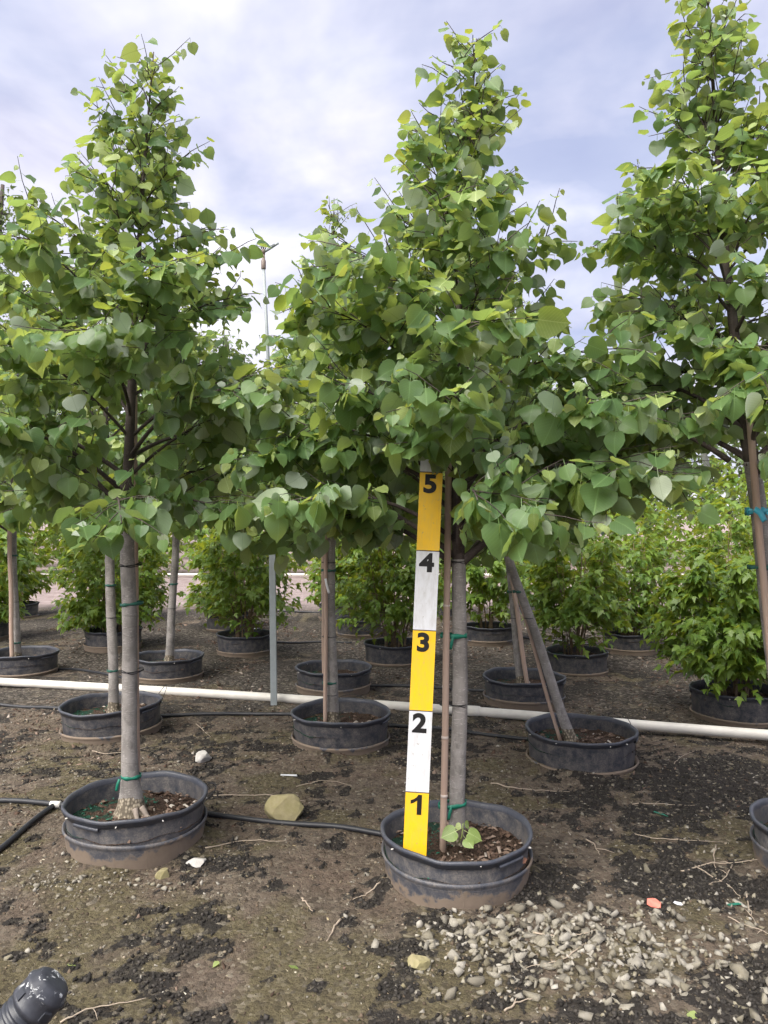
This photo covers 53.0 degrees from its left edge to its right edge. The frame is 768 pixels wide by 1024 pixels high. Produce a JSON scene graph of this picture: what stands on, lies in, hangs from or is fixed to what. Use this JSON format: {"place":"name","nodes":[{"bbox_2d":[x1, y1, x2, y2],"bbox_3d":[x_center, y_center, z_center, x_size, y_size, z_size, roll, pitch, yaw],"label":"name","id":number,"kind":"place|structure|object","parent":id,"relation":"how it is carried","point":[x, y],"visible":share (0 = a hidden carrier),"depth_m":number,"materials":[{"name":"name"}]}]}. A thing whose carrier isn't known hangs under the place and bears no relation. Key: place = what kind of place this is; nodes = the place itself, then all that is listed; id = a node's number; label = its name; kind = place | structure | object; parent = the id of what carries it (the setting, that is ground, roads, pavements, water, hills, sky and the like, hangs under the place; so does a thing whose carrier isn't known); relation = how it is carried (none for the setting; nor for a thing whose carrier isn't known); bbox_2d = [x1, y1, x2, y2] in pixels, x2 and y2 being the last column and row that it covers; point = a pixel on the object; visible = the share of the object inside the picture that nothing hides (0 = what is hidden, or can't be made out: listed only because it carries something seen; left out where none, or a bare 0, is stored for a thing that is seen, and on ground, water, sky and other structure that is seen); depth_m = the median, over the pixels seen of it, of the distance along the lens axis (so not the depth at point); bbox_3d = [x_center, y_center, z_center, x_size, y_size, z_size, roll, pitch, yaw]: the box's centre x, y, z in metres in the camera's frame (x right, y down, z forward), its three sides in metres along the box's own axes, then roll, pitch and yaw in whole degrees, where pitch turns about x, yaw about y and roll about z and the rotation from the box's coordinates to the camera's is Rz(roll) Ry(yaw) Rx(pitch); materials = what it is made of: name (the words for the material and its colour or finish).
{"place":"outdoors","nodes":[
{"label":"outdoors","id":0,"kind":"place"},
{"bbox_2d":[0,516,767,1023],"bbox_3d":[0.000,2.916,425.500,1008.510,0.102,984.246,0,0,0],"label":"ground","id":1,"kind":"structure","parent":0,"point":[288,916],"depth_m":3.10,"materials":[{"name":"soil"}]},
{"bbox_2d":[0,622,8,640],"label":"nursery pot","id":2,"kind":"object","parent":1,"relation":"on","point":[4,631],"visible":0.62,"depth_m":8.80,"materials":[{"name":"plastic"}]},
{"bbox_2d":[0,528,40,623],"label":"maple shrub","id":3,"kind":"object","parent":2,"relation":"in","point":[24,577],"visible":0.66,"depth_m":8.80,"materials":[{"name":"green plant"}]},
{"bbox_2d":[0,184,32,532],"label":"feathery tree","id":4,"kind":"object","parent":1,"relation":"on","point":[3,213],"visible":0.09,"depth_m":16.98,"materials":[{"name":"green plant"}]},
{"bbox_2d":[2,601,39,618],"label":"nursery pot","id":5,"kind":"object","parent":1,"relation":"on","point":[31,607],"visible":0.34,"depth_m":10.83,"materials":[{"name":"plastic"}]},
{"bbox_2d":[0,520,66,608],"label":"maple shrub","id":6,"kind":"object","parent":5,"relation":"in","point":[41,556],"visible":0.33,"depth_m":11.03,"materials":[{"name":"green plant"}]},
{"bbox_2d":[0,703,58,709],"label":"drip hose","id":7,"kind":"object","parent":1,"relation":"on","point":[26,706],"visible":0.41,"depth_m":5.70,"materials":[{"name":"plastic"}]},
{"bbox_2d":[0,645,59,678],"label":"nursery pot","id":8,"kind":"object","parent":1,"relation":"on","point":[33,660],"visible":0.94,"depth_m":6.91,"materials":[{"name":"plastic"}]},
{"bbox_2d":[7,530,13,656],"bbox_3d":[-3.400,0.725,7.008,0.043,1.321,0.043,-2,-1,27],"label":"wooden stake","id":9,"kind":"object","parent":8,"relation":"on","point":[11,598],"visible":0.83,"depth_m":6.99,"materials":[{"name":"brown wood"}]},
{"bbox_2d":[0,314,57,656],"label":"linden tree","id":10,"kind":"object","parent":8,"relation":"in","point":[17,642],"visible":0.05,"depth_m":7.07,"materials":[{"name":"green plant"}]},
{"bbox_2d":[0,798,62,851],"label":"drip hose","id":11,"kind":"object","parent":1,"relation":"on","point":[51,805],"visible":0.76,"depth_m":3.72,"materials":[{"name":"plastic"}]},
{"bbox_2d":[0,967,67,1023],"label":"drain pipe","id":12,"kind":"object","parent":1,"relation":"on","point":[39,996],"visible":1,"depth_m":1.90,"materials":[{"name":"black plastic"}]},
{"bbox_2d":[58,668,121,677],"bbox_3d":[-2.688,1.465,7.003,1.187,0.050,0.112,0,0,29],"label":"drip hose","id":13,"kind":"object","parent":1,"relation":"on","point":[86,670],"visible":0.52,"depth_m":7.08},
{"bbox_2d":[60,998,144,1023],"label":"twig","id":14,"kind":"object","parent":1,"relation":"on","point":[66,1018],"visible":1,"depth_m":2.25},
{"bbox_2d":[58,684,166,744],"bbox_3d":[-1.789,1.346,5.085,0.674,0.342,0.645,-2,0,0],"label":"nursery pot","id":15,"kind":"object","parent":1,"relation":"on","point":[86,719],"visible":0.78,"depth_m":4.91,"materials":[{"name":"plastic"}]},
{"bbox_2d":[0,217,203,712],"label":"linden tree","id":16,"kind":"object","parent":15,"relation":"in","point":[145,412],"visible":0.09,"depth_m":5.09,"materials":[{"name":"green plant"}]},
{"bbox_2d":[83,625,142,652],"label":"nursery pot","id":17,"kind":"object","parent":1,"relation":"on","point":[96,640],"visible":0.36,"depth_m":8.11,"materials":[{"name":"plastic"}]},
{"bbox_2d":[47,533,184,634],"bbox_3d":[-2.954,0.727,8.353,1.264,1.284,1.490,0,0,31],"label":"maple shrub","id":18,"kind":"object","parent":17,"relation":"in","point":[89,607],"visible":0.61,"depth_m":8.08,"materials":[{"name":"green plant"}]},
{"bbox_2d":[61,770,215,869],"bbox_3d":[-1.070,1.368,3.373,0.644,0.272,0.607,-1,0,0],"label":"nursery pot","id":19,"kind":"object","parent":1,"relation":"on","point":[94,833],"visible":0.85,"depth_m":3.20,"materials":[{"name":"plastic"}]},
{"bbox_2d":[134,384,140,782],"bbox_3d":[-1.110,0.362,3.449,0.025,2.020,0.028,0,0,31],"label":"wooden stake","id":20,"kind":"object","parent":19,"relation":"in","point":[137,593],"visible":0.27,"depth_m":3.44,"materials":[{"name":"brown wood"}]},
{"bbox_2d":[0,34,316,820],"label":"linden tree","id":21,"kind":"object","parent":19,"relation":"in","point":[120,512],"visible":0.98,"depth_m":3.15,"materials":[{"name":"green plant"}]},
{"bbox_2d":[155,868,168,879],"bbox_3d":[-0.886,1.441,3.062,0.053,0.044,0.044,0,0,-31],"label":"rock","id":22,"kind":"object","parent":1,"relation":"on","point":[162,873],"visible":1,"depth_m":3.04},
{"bbox_2d":[139,646,203,684],"bbox_3d":[-1.910,1.379,6.798,0.629,0.292,0.619,0,0,0],"label":"nursery pot","id":23,"kind":"object","parent":1,"relation":"on","point":[185,666],"visible":0.78,"depth_m":6.57,"materials":[{"name":"plastic"}]},
{"bbox_2d":[99,306,242,660],"bbox_3d":[-1.858,-0.264,6.874,1.451,3.324,1.779,0,0,14],"label":"linden tree","id":24,"kind":"object","parent":23,"relation":"in","point":[178,530],"visible":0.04,"depth_m":6.80,"materials":[{"name":"green plant"}]},
{"bbox_2d":[186,858,206,867],"bbox_3d":[-0.767,1.438,3.165,0.073,0.036,0.066,0,0,33],"label":"rock","id":25,"kind":"object","parent":1,"relation":"on","point":[196,862],"visible":0.99,"depth_m":3.15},
{"bbox_2d":[195,750,211,762],"bbox_3d":[-1.049,1.433,4.474,0.090,0.078,0.094,0,0,0],"label":"rock","id":26,"kind":"object","parent":1,"relation":"on","point":[202,756],"visible":0.91,"depth_m":4.45,"materials":[{"name":"stone"}]},
{"bbox_2d":[160,712,290,717],"bbox_3d":[-1.056,1.429,5.435,1.147,0.040,0.099,0,0,1],"label":"drip hose","id":27,"kind":"object","parent":1,"relation":"on","point":[230,714],"visible":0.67,"depth_m":5.45,"materials":[{"name":"plastic"}]},
{"bbox_2d":[192,321,263,537],"bbox_3d":[-6.761,-3.345,32.202,7.062,10.010,6.610,0,0,0],"label":"tree","id":28,"kind":"object","parent":1,"relation":"on","point":[238,345],"visible":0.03,"depth_m":31.90,"materials":[{"name":"green plant"}]},
{"bbox_2d":[206,611,249,632],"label":"nursery pot","id":29,"kind":"object","parent":1,"relation":"on","point":[211,627],"visible":0.29,"depth_m":9.47,"materials":[{"name":"plastic"}]},
{"bbox_2d":[181,528,263,617],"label":"maple shrub","id":30,"kind":"object","parent":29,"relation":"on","point":[195,562],"visible":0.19,"depth_m":9.49,"materials":[{"name":"green plant"}]},
{"bbox_2d":[205,839,286,848],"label":"twig","id":31,"kind":"object","parent":1,"relation":"on","point":[233,842],"visible":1,"depth_m":3.37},
{"bbox_2d":[216,628,276,657],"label":"nursery pot","id":32,"kind":"object","parent":1,"relation":"on","point":[231,644],"visible":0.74,"depth_m":7.76,"materials":[{"name":"plastic"}]},
{"bbox_2d":[178,525,307,637],"bbox_3d":[-1.479,0.710,7.926,1.379,1.288,1.245,0,0,0],"label":"maple shrub","id":33,"kind":"object","parent":32,"relation":"in","point":[251,595],"visible":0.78,"depth_m":7.72,"materials":[{"name":"green plant"}]},
{"bbox_2d":[213,794,303,800],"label":"twig","id":34,"kind":"object","parent":1,"relation":"on","point":[243,795],"visible":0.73,"depth_m":3.94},
{"bbox_2d":[251,242,278,704],"bbox_3d":[-0.893,-0.246,5.783,0.212,3.583,0.060,0,0,0],"label":"sprinkler riser","id":35,"kind":"object","parent":1,"relation":"on","point":[273,638],"visible":0.62,"depth_m":5.75,"materials":[{"name":"metal"}]},
{"bbox_2d":[264,794,303,820],"bbox_3d":[-0.474,1.420,3.672,0.194,0.169,0.128,0,0,0],"label":"rock","id":36,"kind":"object","parent":1,"relation":"on","point":[289,807],"visible":0.84,"depth_m":3.62,"materials":[{"name":"stone"}]},
{"bbox_2d":[207,811,381,836],"bbox_3d":[-0.406,1.445,3.565,1.143,0.043,0.035,0,0,15],"label":"drip hose","id":37,"kind":"object","parent":1,"relation":"on","point":[298,823],"visible":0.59,"depth_m":3.56,"materials":[{"name":"plastic"}]},
{"bbox_2d":[278,610,319,612],"bbox_3d":[-0.814,1.472,11.276,1.513,0.055,0.061,0,0,6],"label":"drip hose","id":38,"kind":"object","parent":1,"relation":"on","point":[301,611],"visible":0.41,"depth_m":11.32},
{"bbox_2d":[277,641,351,643],"bbox_3d":[-0.830,1.466,8.672,0.938,0.036,0.066,0,0,-2],"label":"drip hose","id":39,"kind":"object","parent":1,"relation":"on","point":[300,642],"visible":0.71,"depth_m":8.67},
{"bbox_2d":[296,780,350,786],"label":"twig","id":40,"kind":"object","parent":1,"relation":"on","point":[319,780],"visible":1,"depth_m":4.11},
{"bbox_2d":[295,651,371,697],"bbox_3d":[-0.414,1.357,6.297,0.630,0.332,0.628,0,0,0],"label":"nursery pot","id":41,"kind":"object","parent":1,"relation":"on","point":[353,676],"visible":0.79,"depth_m":6.11,"materials":[{"name":"plastic"}]},
{"bbox_2d":[321,556,323,672],"bbox_3d":[-0.490,0.772,6.197,0.029,1.220,0.029,0,0,0],"label":"wooden stake","id":42,"kind":"object","parent":41,"relation":"on","point":[322,576],"visible":0.46,"depth_m":6.19,"materials":[{"name":"brown wood"}]},
{"bbox_2d":[228,284,418,608],"bbox_3d":[-0.478,-0.294,6.257,1.628,3.376,1.585,0,0,0],"label":"linden tree","id":43,"kind":"object","parent":41,"relation":"in","point":[293,357],"visible":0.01,"depth_m":6.03,"materials":[{"name":"green plant"}]},
{"bbox_2d":[326,918,341,940],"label":"twig","id":44,"kind":"object","parent":1,"relation":"on","point":[337,922],"visible":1,"depth_m":2.69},
{"bbox_2d":[318,603,359,619],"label":"nursery pot","id":45,"kind":"object","parent":1,"relation":"on","point":[336,615],"visible":0.19,"depth_m":10.45,"materials":[{"name":"plastic"}]},
{"bbox_2d":[301,537,367,606],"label":"maple shrub","id":46,"kind":"object","parent":45,"relation":"on","point":[315,577],"visible":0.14,"depth_m":10.62,"materials":[{"name":"green plant"}]},
{"bbox_2d":[291,694,390,755],"bbox_3d":[-0.271,1.357,4.816,0.626,0.292,0.638,0,0,0],"label":"nursery pot","id":47,"kind":"object","parent":1,"relation":"on","point":[361,727],"visible":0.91,"depth_m":4.61,"materials":[{"name":"plastic"}]},
{"bbox_2d":[184,195,430,721],"bbox_3d":[-0.318,-0.302,4.788,1.553,3.352,1.585,0,0,26],"label":"linden tree","id":48,"kind":"object","parent":47,"relation":"in","point":[305,409],"visible":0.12,"depth_m":4.78,"materials":[{"name":"green plant"}]},
{"bbox_2d":[323,535,327,721],"bbox_3d":[-0.362,0.692,4.778,0.029,1.371,0.030,0,-1,4],"label":"wooden stake","id":49,"kind":"object","parent":47,"relation":"in","point":[325,642],"visible":0.71,"depth_m":4.76,"materials":[{"name":"brown wood"}]},
{"bbox_2d":[335,615,381,638],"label":"nursery pot","id":50,"kind":"object","parent":1,"relation":"on","point":[344,632],"visible":0.47,"depth_m":9.01,"materials":[{"name":"plastic"}]},
{"bbox_2d":[313,539,400,629],"bbox_3d":[-0.322,0.751,9.290,1.067,1.269,1.219,0,0,0],"label":"maple shrub","id":51,"kind":"object","parent":50,"relation":"in","point":[340,571],"visible":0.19,"depth_m":9.05,"materials":[{"name":"green plant"}]},
{"bbox_2d":[34,573,683,576],"bbox_3d":[0.059,1.441,17.597,36.956,0.069,0.172,0,0,0],"label":"white pipe","id":52,"kind":"object","parent":1,"relation":"on","point":[194,574],"visible":0.12,"depth_m":17.65,"materials":[{"name":"plastic"}]},
{"bbox_2d":[0,661,761,1023],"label":"grit","id":53,"kind":"object","parent":1,"relation":"on","point":[340,803],"visible":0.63,"depth_m":4.00,"materials":[{"name":"gravel"}]},
{"bbox_2d":[0,718,765,1016],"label":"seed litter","id":54,"kind":"object","parent":1,"relation":"on","point":[355,843],"visible":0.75,"depth_m":3.29,"materials":[{"name":"plant"}]},
{"bbox_2d":[0,703,767,1023],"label":"dark crumbs","id":55,"kind":"object","parent":1,"relation":"on","point":[688,1020],"visible":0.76,"depth_m":2.97,"materials":[{"name":"soil"}]},
{"bbox_2d":[0,754,767,1023],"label":"gravel","id":56,"kind":"structure","parent":1,"relation":"on","point":[754,1014],"depth_m":2.57,"materials":[{"name":"gravel"}]},
{"bbox_2d":[526,944,583,967],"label":"twig","id":57,"kind":"object","parent":56,"relation":"on","point":[555,961],"visible":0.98,"depth_m":2.46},
{"bbox_2d":[0,697,767,1023],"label":"soil clods","id":58,"kind":"object","parent":1,"relation":"on","point":[232,917],"visible":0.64,"depth_m":3.30,"materials":[{"name":"soil"}]},
{"bbox_2d":[0,678,767,739],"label":"white pipe","id":59,"kind":"object","parent":1,"relation":"on","point":[710,730],"visible":0.62,"depth_m":5.62,"materials":[{"name":"plastic"}]},
{"bbox_2d":[0,458,767,572],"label":"shrub rows","id":60,"kind":"object","parent":1,"relation":"on","point":[650,514],"visible":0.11,"depth_m":19.34,"materials":[{"name":"green plant"}]},
{"bbox_2d":[364,637,412,666],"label":"nursery pot","id":61,"kind":"object","parent":1,"relation":"on","point":[378,653],"visible":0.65,"depth_m":7.30,"materials":[{"name":"plastic"}]},
{"bbox_2d":[335,540,451,646],"bbox_3d":[0.128,0.760,7.559,0.970,1.240,1.223,0,0,34],"label":"maple shrub","id":62,"kind":"object","parent":61,"relation":"in","point":[396,578],"visible":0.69,"depth_m":7.36,"materials":[{"name":"green plant"}]},
{"bbox_2d":[407,954,430,970],"bbox_3d":[0.112,1.433,2.444,0.062,0.049,0.065,0,0,-36],"label":"rock","id":63,"kind":"object","parent":1,"relation":"on","point":[416,962],"visible":0.98,"depth_m":2.43,"materials":[{"name":"stone"}]},
{"bbox_2d":[370,684,484,691],"bbox_3d":[0.318,1.443,6.305,1.110,0.043,0.064,0,0,11],"label":"drip hose","id":64,"kind":"object","parent":1,"relation":"on","point":[408,685],"visible":0.52,"depth_m":6.34,"materials":[{"name":"plastic"}]},
{"bbox_2d":[436,601,451,619],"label":"nursery pot","id":65,"kind":"object","parent":1,"relation":"on","point":[438,618],"visible":0.03,"depth_m":10.62,"materials":[{"name":"plastic"}]},
{"bbox_2d":[400,523,471,608],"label":"maple shrub","id":66,"kind":"object","parent":65,"relation":"in","point":[440,580],"visible":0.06,"depth_m":10.65,"materials":[{"name":"green plant"}]},
{"bbox_2d":[380,799,532,909],"bbox_3d":[0.288,1.383,3.064,0.605,0.271,0.611,0,0,0],"label":"nursery pot","id":67,"kind":"object","parent":1,"relation":"on","point":[491,868],"visible":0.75,"depth_m":2.89,"materials":[{"name":"plastic"}]},
{"bbox_2d":[403,459,442,855],"bbox_3d":[0.151,0.560,2.951,0.082,1.616,0.186,0,0,40],"label":"height board","id":68,"kind":"object","parent":67,"relation":"on","point":[422,677],"visible":0.98,"depth_m":2.94,"materials":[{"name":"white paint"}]},
{"bbox_2d":[440,462,451,851],"bbox_3d":[0.246,0.561,3.048,0.031,1.661,0.031,2,-1,-38],"label":"wooden stake","id":69,"kind":"object","parent":67,"relation":"in","point":[445,666],"visible":0.98,"depth_m":3.04,"materials":[{"name":"brown wood"}]},
{"bbox_2d":[214,20,743,847],"bbox_3d":[0.341,-0.309,3.139,1.957,3.398,1.725,0,0,34],"label":"linden tree","id":70,"kind":"object","parent":67,"relation":"in","point":[546,470],"visible":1,"depth_m":2.80,"materials":[{"name":"green plant"}]},
{"bbox_2d":[388,724,527,740],"bbox_3d":[0.430,1.439,5.047,1.073,0.049,0.054,0,0,14],"label":"drip hose","id":71,"kind":"object","parent":1,"relation":"on","point":[470,732],"visible":0.5,"depth_m":4.99,"materials":[{"name":"plastic"}]},
{"bbox_2d":[467,621,512,646],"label":"nursery pot","id":72,"kind":"object","parent":1,"relation":"on","point":[497,636],"visible":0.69,"depth_m":8.49,"materials":[{"name":"plastic"}]},
{"bbox_2d":[437,543,535,628],"bbox_3d":[1.239,0.737,8.725,1.220,1.281,1.161,0,0,33],"label":"maple shrub","id":73,"kind":"object","parent":72,"relation":"in","point":[484,589],"visible":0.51,"depth_m":8.46,"materials":[{"name":"green plant"}]},
{"bbox_2d":[504,997,531,1011],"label":"twig","id":74,"kind":"object","parent":1,"relation":"on","point":[510,1007],"visible":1,"depth_m":2.25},
{"bbox_2d":[483,667,565,711],"bbox_3d":[1.078,1.383,5.928,0.631,0.273,0.634,0,0,0],"label":"nursery pot","id":75,"kind":"object","parent":1,"relation":"on","point":[504,689],"visible":0.77,"depth_m":5.70,"materials":[{"name":"plastic"}]},
{"bbox_2d":[409,274,588,682],"bbox_3d":[0.883,-0.283,5.957,1.537,3.358,1.603,0,0,0],"label":"linden tree","id":76,"kind":"object","parent":75,"relation":"in","point":[518,666],"visible":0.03,"depth_m":5.90,"materials":[{"name":"green plant"}]},
{"bbox_2d":[509,575,528,682],"bbox_3d":[1.020,0.795,5.877,0.039,1.182,0.039,-8,-2,14],"label":"wooden stake","id":77,"kind":"object","parent":75,"relation":"in","point":[520,639],"visible":0.63,"depth_m":5.86,"materials":[{"name":"brown wood"}]},
{"bbox_2d":[518,603,539,618],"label":"nursery pot","id":78,"kind":"object","parent":1,"relation":"on","point":[532,608],"visible":0.02,"depth_m":10.77,"materials":[{"name":"plastic"}]},
{"bbox_2d":[488,555,578,603],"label":"maple shrub","id":79,"kind":"object","parent":78,"relation":"in","point":[531,591],"visible":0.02,"depth_m":10.83,"materials":[{"name":"green plant"}]},
{"bbox_2d":[491,782,568,791],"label":"twig","id":80,"kind":"object","parent":1,"relation":"on","point":[522,788],"visible":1,"depth_m":4.06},
{"bbox_2d":[546,644,609,676],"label":"nursery pot","id":81,"kind":"object","parent":1,"relation":"on","point":[593,665],"visible":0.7,"depth_m":6.87,"materials":[{"name":"plastic"}]},
{"bbox_2d":[521,524,643,658],"bbox_3d":[1.789,0.728,7.092,1.156,1.284,1.109,0,0,-20],"label":"maple shrub","id":82,"kind":"object","parent":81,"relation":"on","point":[578,606],"visible":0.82,"depth_m":6.88,"materials":[{"name":"green plant"}]},
{"bbox_2d":[525,712,638,775],"bbox_3d":[1.163,1.381,4.535,0.653,0.302,0.660,0,0,0],"label":"nursery pot","id":83,"kind":"object","parent":1,"relation":"on","point":[604,745],"visible":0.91,"depth_m":4.36,"materials":[{"name":"plastic"}]},
{"bbox_2d":[348,216,643,741],"bbox_3d":[0.609,-0.222,4.510,1.517,3.281,1.390,0,0,-36],"label":"linden tree","id":84,"kind":"object","parent":83,"relation":"in","point":[568,732],"visible":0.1,"depth_m":4.51,"materials":[{"name":"green plant"}]},
{"bbox_2d":[516,594,561,740],"bbox_3d":[0.882,0.791,4.552,0.025,1.236,0.025,-16,-2,5],"label":"wooden stake","id":85,"kind":"object","parent":83,"relation":"in","point":[545,688],"visible":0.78,"depth_m":4.54,"materials":[{"name":"brown wood"}]},
{"bbox_2d":[601,628,657,655],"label":"nursery pot","id":86,"kind":"object","parent":1,"relation":"on","point":[626,644],"visible":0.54,"depth_m":7.90,"materials":[{"name":"plastic"}]},
{"bbox_2d":[568,533,690,640],"bbox_3d":[2.615,0.787,8.138,1.217,1.149,1.208,0,0,-34],"label":"maple shrub","id":87,"kind":"object","parent":86,"relation":"in","point":[643,573],"visible":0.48,"depth_m":7.88,"materials":[{"name":"green plant"}]},
{"bbox_2d":[647,898,660,907],"bbox_3d":[0.984,1.428,2.806,0.056,0.008,0.047,0,20,-6],"label":"plastic chip","id":88,"kind":"object","parent":1,"relation":"on","point":[653,903],"visible":1,"depth_m":2.80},
{"bbox_2d":[605,454,731,541],"bbox_3d":[11.576,-1.681,32.887,7.630,6.694,6.472,0,0,0],"label":"tree","id":89,"kind":"object","parent":1,"relation":"on","point":[678,517],"visible":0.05,"depth_m":32.34,"materials":[{"name":"green plant"}]},
{"bbox_2d":[635,834,715,841],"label":"twig","id":90,"kind":"object","parent":1,"relation":"on","point":[672,839],"visible":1,"depth_m":3.41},
{"bbox_2d":[687,1011,696,1018],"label":"fallen leaf","id":91,"kind":"object","parent":1,"relation":"on","point":[691,1014],"visible":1,"depth_m":2.18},
{"bbox_2d":[669,423,767,549],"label":"tree","id":92,"kind":"object","parent":1,"relation":"on","point":[738,460],"visible":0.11,"depth_m":31.00,"materials":[{"name":"green plant"}]},
{"bbox_2d":[680,859,757,870],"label":"twig","id":93,"kind":"object","parent":1,"relation":"on","point":[720,863],"visible":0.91,"depth_m":3.17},
{"bbox_2d":[689,679,767,727],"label":"nursery pot","id":94,"kind":"object","parent":1,"relation":"on","point":[749,712],"visible":0.69,"depth_m":5.33,"materials":[{"name":"plastic"}]},
{"bbox_2d":[637,549,767,706],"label":"maple shrub","id":95,"kind":"object","parent":94,"relation":"in","point":[699,645],"visible":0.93,"depth_m":5.29,"materials":[{"name":"green plant"}]},
{"bbox_2d":[748,798,767,869],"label":"nursery pot","id":96,"kind":"object","parent":1,"relation":"on","point":[758,814],"visible":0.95,"depth_m":3.17,"materials":[{"name":"plastic"}]},
{"bbox_2d":[532,0,767,676],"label":"linden tree","id":97,"kind":"object","parent":96,"relation":"in","point":[730,362],"visible":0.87,"depth_m":3.01,"materials":[{"name":"green plant"}]},
{"bbox_2d":[746,419,767,666],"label":"wooden stake","id":98,"kind":"object","parent":96,"relation":"in","point":[757,520],"visible":0.88,"depth_m":3.08,"materials":[{"name":"brown wood"}]},
{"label":"nursery pot","id":99,"kind":"object","parent":1,"relation":"on","visible":0},
{"bbox_2d":[86,548,169,601],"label":"maple shrub","id":100,"kind":"object","parent":99,"relation":"in","point":[164,571],"visible":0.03,"depth_m":10.52,"materials":[{"name":"green plant"}]},
{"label":"nursery pot","id":101,"kind":"object","parent":1,"relation":"on","visible":0},
{"bbox_2d":[727,549,756,618],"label":"maple shrub","id":102,"kind":"object","parent":101,"relation":"in","point":[749,552],"visible":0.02,"depth_m":6.86,"materials":[{"name":"green plant"}]},
{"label":"nursery pot","id":103,"kind":"object","parent":1,"relation":"on","visible":0},
{"bbox_2d":[673,516,754,612],"bbox_3d":[4.340,0.706,9.657,1.272,1.332,1.382,0,0,0],"label":"maple shrub","id":104,"kind":"object","parent":103,"relation":"in","point":[734,527],"visible":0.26,"depth_m":9.51,"materials":[{"name":"green plant"}]},
{"bbox_2d":[0,0,767,515],"label":"sky","id":105,"kind":"structure","parent":0,"point":[301,102],"materials":[{"name":"white"}]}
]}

